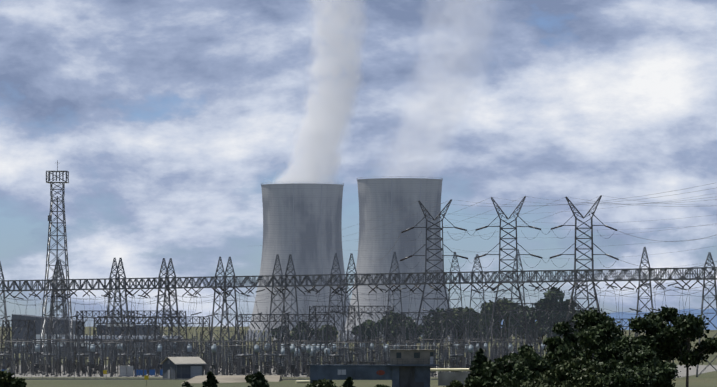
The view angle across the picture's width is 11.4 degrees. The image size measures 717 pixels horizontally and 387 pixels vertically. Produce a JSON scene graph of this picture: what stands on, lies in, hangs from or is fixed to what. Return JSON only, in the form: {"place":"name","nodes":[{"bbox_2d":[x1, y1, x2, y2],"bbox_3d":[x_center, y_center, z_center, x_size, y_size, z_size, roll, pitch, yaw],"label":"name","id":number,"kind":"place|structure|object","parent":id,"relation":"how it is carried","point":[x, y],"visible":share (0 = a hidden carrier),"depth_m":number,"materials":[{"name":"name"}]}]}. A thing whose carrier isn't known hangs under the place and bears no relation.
{"place":"outdoors","nodes":[
{"label":"outdoors","id":0,"kind":"place"},
{"bbox_2d":[0,327,716,386],"bbox_3d":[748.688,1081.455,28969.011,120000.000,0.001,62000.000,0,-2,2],"label":"ground","id":1,"kind":"structure","parent":0,"point":[708,379],"depth_m":833.23,"materials":[{"name":"green plant"}]},
{"bbox_2d":[0,368,14,386],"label":"bush","id":2,"kind":"object","parent":1,"relation":"on","point":[5,378],"visible":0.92,"depth_m":660.00,"materials":[{"name":"green plant"}]},
{"bbox_2d":[9,377,26,386],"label":"bush","id":3,"kind":"object","parent":1,"relation":"on","point":[18,382],"visible":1,"depth_m":659.29,"materials":[{"name":"green plant"}]},
{"bbox_2d":[12,314,82,352],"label":"station hall","id":4,"kind":"structure","parent":1,"relation":"on","point":[21,336],"depth_m":1652.33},
{"bbox_2d":[33,335,181,345],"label":"station annexes","id":5,"kind":"structure","parent":1,"relation":"on","point":[63,337],"depth_m":1480.69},
{"bbox_2d":[97,325,159,335],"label":"station hall","id":6,"kind":"structure","parent":1,"relation":"on","point":[118,331],"depth_m":1601.07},
{"bbox_2d":[34,336,321,356],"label":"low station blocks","id":7,"kind":"structure","parent":1,"relation":"on","point":[128,346],"depth_m":1470.78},
{"bbox_2d":[160,357,205,377],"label":"yard shed","id":8,"kind":"structure","parent":1,"relation":"on","point":[187,371],"depth_m":863.24,"materials":[{"name":"grey metal"}]},
{"bbox_2d":[160,361,206,377],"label":"shed fittings","id":9,"kind":"object","parent":1,"relation":"on","point":[180,364],"visible":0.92,"depth_m":862.57,"materials":[{"name":"grey metal"}]},
{"bbox_2d":[182,381,193,386],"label":"bush","id":10,"kind":"object","parent":1,"relation":"on","point":[186,384],"visible":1,"depth_m":628.80,"materials":[{"name":"green plant"}]},
{"bbox_2d":[202,371,218,386],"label":"bush","id":11,"kind":"object","parent":1,"relation":"on","point":[211,381],"visible":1,"depth_m":638.40,"materials":[{"name":"green plant"}]},
{"bbox_2d":[181,375,281,383],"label":"channel bank","id":12,"kind":"structure","parent":1,"relation":"on","point":[230,378],"depth_m":815.09,"materials":[{"name":"concrete"}]},
{"bbox_2d":[25,379,437,379],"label":"service road kerbs","id":13,"kind":"structure","parent":1,"relation":"on","point":[149,379],"depth_m":845.18,"materials":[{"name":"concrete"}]},
{"bbox_2d":[10,367,459,378],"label":"yard fence","id":14,"kind":"object","parent":1,"relation":"on","point":[127,378],"visible":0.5,"depth_m":857.62,"materials":[{"name":"metal"}]},
{"bbox_2d":[245,374,253,382],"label":"bush","id":15,"kind":"object","parent":1,"relation":"on","point":[248,378],"visible":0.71,"depth_m":798.14,"materials":[{"name":"green plant"}]},
{"bbox_2d":[248,371,269,386],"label":"bush","id":16,"kind":"object","parent":1,"relation":"on","point":[258,379],"visible":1,"depth_m":628.12,"materials":[{"name":"green plant"}]},
{"bbox_2d":[0,339,542,377],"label":"yard steelwork","id":17,"kind":"object","parent":1,"relation":"on","point":[114,369],"visible":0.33,"depth_m":905.51,"materials":[{"name":"metal"}]},
{"bbox_2d":[0,344,543,368],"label":"insulators","id":18,"kind":"object","parent":17,"relation":"on","point":[311,359],"visible":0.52,"depth_m":904.88,"materials":[{"name":"grey ceramic"}]},
{"bbox_2d":[8,342,544,355],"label":"busbars","id":19,"kind":"object","parent":18,"relation":"on","point":[309,348],"visible":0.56,"depth_m":927.81,"materials":[{"name":"grey metal"}]},
{"bbox_2d":[271,326,293,346],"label":"tree","id":20,"kind":"object","parent":1,"relation":"on","point":[274,334],"visible":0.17,"depth_m":1417.16,"materials":[{"name":"green plant"}]},
{"bbox_2d":[246,183,358,341],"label":"cooling tower","id":21,"kind":"structure","parent":1,"relation":"on","point":[312,220],"depth_m":2823.13,"materials":[{"name":"concrete"}]},
{"bbox_2d":[269,176,442,330],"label":"tower ladders","id":22,"kind":"object","parent":21,"relation":"on","point":[321,238],"visible":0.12,"depth_m":2753.75,"materials":[{"name":"silver metal"}]},
{"bbox_2d":[291,322,314,342],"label":"tree","id":23,"kind":"object","parent":1,"relation":"on","point":[302,326],"visible":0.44,"depth_m":1446.97,"materials":[{"name":"green plant"}]},
{"bbox_2d":[305,378,340,386],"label":"bush","id":24,"kind":"object","parent":1,"relation":"on","point":[324,382],"visible":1,"depth_m":636.96,"materials":[{"name":"green plant"}]},
{"bbox_2d":[314,324,338,344],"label":"tree","id":25,"kind":"object","parent":1,"relation":"on","point":[321,328],"visible":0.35,"depth_m":1447.30,"materials":[{"name":"green plant"}]},
{"bbox_2d":[0,303,674,378],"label":"gantries","id":26,"kind":"object","parent":1,"relation":"on","point":[82,317],"visible":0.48,"depth_m":938.90,"materials":[{"name":"metal"}]},
{"bbox_2d":[0,282,686,364],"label":"substation structures","id":27,"kind":"object","parent":26,"relation":"attached to","point":[451,348],"visible":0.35,"depth_m":929.08,"materials":[{"name":"grey metal"}]},
{"bbox_2d":[342,377,355,386],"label":"tree","id":28,"kind":"object","parent":1,"relation":"on","point":[348,382],"visible":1,"depth_m":637.88,"materials":[{"name":"green plant"}]},
{"bbox_2d":[0,247,716,376],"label":"gantry","id":29,"kind":"object","parent":1,"relation":"on","point":[62,285],"visible":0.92,"depth_m":930.44,"materials":[{"name":"metal"}]},
{"bbox_2d":[0,296,640,351],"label":"yard leads","id":30,"kind":"object","parent":29,"relation":"on","point":[289,330],"visible":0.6,"depth_m":958.47,"materials":[{"name":"grey metal"}]},
{"bbox_2d":[0,280,705,298],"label":"dropper strings","id":31,"kind":"object","parent":29,"relation":"attached to","point":[493,289],"visible":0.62,"depth_m":922.52,"materials":[{"name":"grey"}]},
{"bbox_2d":[0,285,716,341],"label":"droppers","id":32,"kind":"object","parent":29,"relation":"on","point":[89,320],"visible":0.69,"depth_m":925.01,"materials":[{"name":"grey metal"}]},
{"bbox_2d":[351,319,380,345],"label":"tree","id":33,"kind":"object","parent":1,"relation":"on","point":[368,333],"visible":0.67,"depth_m":1395.04,"materials":[{"name":"green plant"}]},
{"bbox_2d":[310,364,438,386],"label":"building","id":34,"kind":"structure","parent":1,"relation":"on","point":[357,372],"depth_m":697.10,"materials":[{"name":"blue metal"}]},
{"bbox_2d":[376,370,384,374],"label":"sign","id":35,"kind":"object","parent":34,"relation":"attached to","point":[380,372],"visible":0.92,"depth_m":697.01,"materials":[{"name":"red"}]},
{"bbox_2d":[390,350,433,363],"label":"rooftop structure","id":36,"kind":"object","parent":34,"relation":"on","point":[407,356],"visible":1,"depth_m":696.31,"materials":[{"name":"grey concrete"}]},
{"bbox_2d":[396,352,433,357],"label":"window","id":37,"kind":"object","parent":36,"relation":"attached to","point":[416,354],"visible":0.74,"depth_m":696.28,"materials":[{"name":"black glass"}]},
{"bbox_2d":[375,384,389,386],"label":"bush","id":38,"kind":"object","parent":1,"relation":"on","point":[380,385],"visible":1,"depth_m":637.94,"materials":[{"name":"green plant"}]},
{"bbox_2d":[295,368,470,382],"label":"flat roof","id":39,"kind":"structure","parent":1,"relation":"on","point":[431,369],"depth_m":762.82,"materials":[{"name":"beige"}]},
{"bbox_2d":[342,178,449,342],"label":"cooling tower","id":40,"kind":"structure","parent":1,"relation":"on","point":[374,195],"depth_m":2720.97,"materials":[{"name":"concrete"}]},
{"bbox_2d":[376,311,415,343],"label":"tree","id":41,"kind":"object","parent":1,"relation":"on","point":[407,330],"visible":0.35,"depth_m":1296.03,"materials":[{"name":"green plant"}]},
{"bbox_2d":[406,316,422,347],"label":"tree","id":42,"kind":"object","parent":1,"relation":"on","point":[417,332],"visible":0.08,"depth_m":1316.97,"materials":[{"name":"green plant"}]},
{"bbox_2d":[420,308,449,352],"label":"tree","id":43,"kind":"object","parent":1,"relation":"on","point":[432,326],"visible":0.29,"depth_m":1344.81,"materials":[{"name":"green plant"}]},
{"bbox_2d":[443,380,463,386],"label":"bush","id":44,"kind":"object","parent":1,"relation":"on","point":[455,383],"visible":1,"depth_m":686.57,"materials":[{"name":"green plant"}]},
{"bbox_2d":[438,372,470,385],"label":"intake wall","id":45,"kind":"structure","parent":1,"relation":"on","point":[445,378],"depth_m":762.64,"materials":[{"name":"concrete"}]},
{"bbox_2d":[437,306,479,359],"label":"tree","id":46,"kind":"object","parent":1,"relation":"on","point":[466,309],"visible":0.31,"depth_m":1332.96,"materials":[{"name":"green plant"}]},
{"bbox_2d":[462,348,487,386],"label":"tree","id":47,"kind":"object","parent":1,"relation":"on","point":[480,357],"visible":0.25,"depth_m":687.04,"materials":[{"name":"green plant"}]},
{"bbox_2d":[464,369,494,386],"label":"tree","id":48,"kind":"object","parent":1,"relation":"on","point":[474,381],"visible":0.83,"depth_m":596.00,"materials":[{"name":"green plant"}]},
{"bbox_2d":[473,326,489,344],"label":"tree","id":49,"kind":"object","parent":1,"relation":"on","point":[476,334],"visible":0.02,"depth_m":1353.23,"materials":[{"name":"green plant"}]},
{"bbox_2d":[478,356,519,380],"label":"tree","id":50,"kind":"object","parent":1,"relation":"on","point":[505,365],"visible":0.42,"depth_m":596.63,"materials":[{"name":"green plant"}]},
{"bbox_2d":[477,297,524,340],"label":"tree","id":51,"kind":"object","parent":1,"relation":"on","point":[489,309],"visible":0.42,"depth_m":1294.50,"materials":[{"name":"green plant"}]},
{"bbox_2d":[481,356,521,369],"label":"tree","id":52,"kind":"object","parent":1,"relation":"on","point":[486,363],"visible":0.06,"depth_m":636.92,"materials":[{"name":"green plant"}]},
{"bbox_2d":[412,195,605,366],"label":"transmission pylons","id":53,"kind":"object","parent":1,"relation":"on","point":[515,238],"visible":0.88,"depth_m":981.20,"materials":[{"name":"metal"}]},
{"bbox_2d":[400,225,618,260],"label":"pylon insulators","id":54,"kind":"object","parent":53,"relation":"hanging from","point":[530,254],"visible":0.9,"depth_m":982.74,"materials":[{"name":"grey"}]},
{"bbox_2d":[260,183,716,295],"bbox_3d":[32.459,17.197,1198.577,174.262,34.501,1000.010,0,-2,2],"label":"conductors","id":55,"kind":"object","parent":54,"relation":"hanging from","point":[577,204],"visible":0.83,"depth_m":998.60,"materials":[{"name":"grey"}]},
{"bbox_2d":[490,370,533,386],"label":"tree","id":56,"kind":"object","parent":1,"relation":"on","point":[512,379],"visible":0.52,"depth_m":571.11,"materials":[{"name":"green plant"}]},
{"bbox_2d":[502,344,535,358],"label":"tree","id":57,"kind":"object","parent":1,"relation":"on","point":[526,347],"visible":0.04,"depth_m":646.59,"materials":[{"name":"green plant"}]},
{"bbox_2d":[517,306,536,338],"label":"tree","id":58,"kind":"object","parent":1,"relation":"on","point":[527,315],"visible":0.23,"depth_m":1314.62,"materials":[{"name":"green plant"}]},
{"bbox_2d":[512,352,553,379],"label":"tree","id":59,"kind":"object","parent":1,"relation":"on","point":[534,365],"visible":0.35,"depth_m":586.31,"materials":[{"name":"green plant"}]},
{"bbox_2d":[516,350,552,364],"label":"tree","id":60,"kind":"object","parent":1,"relation":"on","point":[528,353],"visible":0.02,"depth_m":606.81,"materials":[{"name":"green plant"}]},
{"bbox_2d":[530,319,544,344],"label":"tree","id":61,"kind":"object","parent":1,"relation":"on","point":[541,328],"visible":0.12,"depth_m":1321.71,"materials":[{"name":"green plant"}]},
{"bbox_2d":[517,378,559,386],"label":"tree","id":62,"kind":"object","parent":1,"relation":"on","point":[540,382],"visible":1,"depth_m":561.34,"materials":[{"name":"green plant"}]},
{"bbox_2d":[533,287,577,337],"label":"tree","id":63,"kind":"object","parent":1,"relation":"on","point":[552,299],"visible":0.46,"depth_m":1245.22,"materials":[{"name":"green plant"}]},
{"bbox_2d":[536,364,581,386],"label":"tree","id":64,"kind":"object","parent":1,"relation":"on","point":[561,375],"visible":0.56,"depth_m":566.59,"materials":[{"name":"green plant"}]},
{"bbox_2d":[542,321,581,355],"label":"tree","id":65,"kind":"object","parent":1,"relation":"on","point":[560,329],"visible":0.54,"depth_m":656.49,"materials":[{"name":"green plant"}]},
{"bbox_2d":[542,344,585,368],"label":"tree","id":66,"kind":"object","parent":1,"relation":"on","point":[566,352],"visible":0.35,"depth_m":614.68,"materials":[{"name":"green plant"}]},
{"bbox_2d":[557,299,579,335],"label":"tree","id":67,"kind":"object","parent":1,"relation":"on","point":[567,301],"visible":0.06,"depth_m":1274.87,"materials":[{"name":"green plant"}]},
{"bbox_2d":[556,356,604,376],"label":"tree","id":68,"kind":"object","parent":1,"relation":"on","point":[582,364],"visible":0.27,"depth_m":580.51,"materials":[{"name":"green plant"}]},
{"bbox_2d":[562,371,605,386],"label":"tree","id":69,"kind":"object","parent":1,"relation":"on","point":[587,379],"visible":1,"depth_m":555.77,"materials":[{"name":"green plant"}]},
{"bbox_2d":[556,306,625,360],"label":"tree","id":70,"kind":"object","parent":1,"relation":"on","point":[587,318],"visible":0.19,"depth_m":676.13,"materials":[{"name":"green plant"}]},
{"bbox_2d":[574,319,632,353],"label":"tree","id":71,"kind":"object","parent":1,"relation":"on","point":[590,339],"visible":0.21,"depth_m":645.80,"materials":[{"name":"green plant"}]},
{"bbox_2d":[590,341,637,375],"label":"tree","id":72,"kind":"object","parent":1,"relation":"on","point":[606,359],"visible":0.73,"depth_m":595.77,"materials":[{"name":"green plant"}]},
{"bbox_2d":[599,365,659,386],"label":"tree","id":73,"kind":"object","parent":1,"relation":"on","point":[619,377],"visible":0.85,"depth_m":559.46,"materials":[{"name":"green plant"}]},
{"bbox_2d":[617,344,659,368],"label":"tree","id":74,"kind":"object","parent":1,"relation":"on","point":[641,353],"visible":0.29,"depth_m":595.17,"materials":[{"name":"green plant"}]},
{"bbox_2d":[619,316,670,356],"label":"tree","id":75,"kind":"object","parent":1,"relation":"on","point":[643,324],"visible":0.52,"depth_m":665.72,"materials":[{"name":"green plant"}]},
{"bbox_2d":[627,359,680,386],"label":"tree","id":76,"kind":"object","parent":1,"relation":"on","point":[665,373],"visible":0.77,"depth_m":575.06,"materials":[{"name":"green plant"}]},
{"bbox_2d":[643,305,692,361],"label":"tree","id":77,"kind":"object","parent":1,"relation":"on","point":[669,314],"visible":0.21,"depth_m":685.80,"materials":[{"name":"green plant"}]},
{"bbox_2d":[654,312,716,386],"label":"tree","id":78,"kind":"object","parent":1,"relation":"on","point":[689,326],"visible":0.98,"depth_m":664.80,"materials":[{"name":"green plant"}]},
{"bbox_2d":[0,0,716,326],"label":"sky","id":79,"kind":"structure","parent":0,"point":[167,120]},
{"bbox_2d":[11,365,716,376],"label":"yard ground","id":80,"kind":"structure","parent":0,"point":[692,371],"depth_m":953.15,"materials":[{"name":"grey gravel"}]},
{"bbox_2d":[38,160,73,368],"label":"telecom mast","id":81,"kind":"object","parent":80,"relation":"on","point":[64,235],"visible":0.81,"depth_m":1060.51,"materials":[{"name":"metal"}]},
{"bbox_2d":[1,370,162,374],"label":"blue containers","id":82,"kind":"object","parent":80,"relation":"on","point":[151,372],"visible":0.44,"depth_m":898.93,"materials":[{"name":"blue metal"}]},
{"bbox_2d":[120,366,132,375],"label":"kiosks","id":83,"kind":"object","parent":80,"relation":"on","point":[126,370],"visible":1,"depth_m":891.15,"materials":[{"name":"grey metal"}]},
{"bbox_2d":[2,360,471,374],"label":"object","id":84,"kind":"object","parent":80,"relation":"on","point":[36,366],"visible":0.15,"depth_m":904.16,"materials":[{"name":"grey metal"}]},
{"bbox_2d":[4,336,533,376],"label":"equipment supports","id":85,"kind":"object","parent":80,"relation":"on","point":[156,375],"visible":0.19,"depth_m":924.62,"materials":[{"name":"metal"}]},
{"bbox_2d":[338,357,433,374],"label":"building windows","id":86,"kind":"structure","parent":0,"point":[341,372],"depth_m":697.21,"materials":[{"name":"grey glass"}]},
{"bbox_2d":[392,359,433,386],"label":"building","id":87,"kind":"structure","parent":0,"point":[406,376],"depth_m":696.67,"materials":[{"name":"grey concrete"}]},
{"bbox_2d":[499,308,716,329],"bbox_3d":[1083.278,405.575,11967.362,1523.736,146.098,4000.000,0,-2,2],"label":"distant hills","id":88,"kind":"structure","parent":0,"point":[625,316],"depth_m":13062.23,"materials":[{"name":"blue"}]},
{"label":"sign posts","id":89,"kind":"object","parent":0,"visible":0},
{"bbox_2d":[103,370,148,379],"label":"warning signs","id":90,"kind":"object","parent":89,"relation":"on","point":[146,377],"visible":0.5,"depth_m":759.34,"materials":[{"name":"yellow metal"}]}
]}

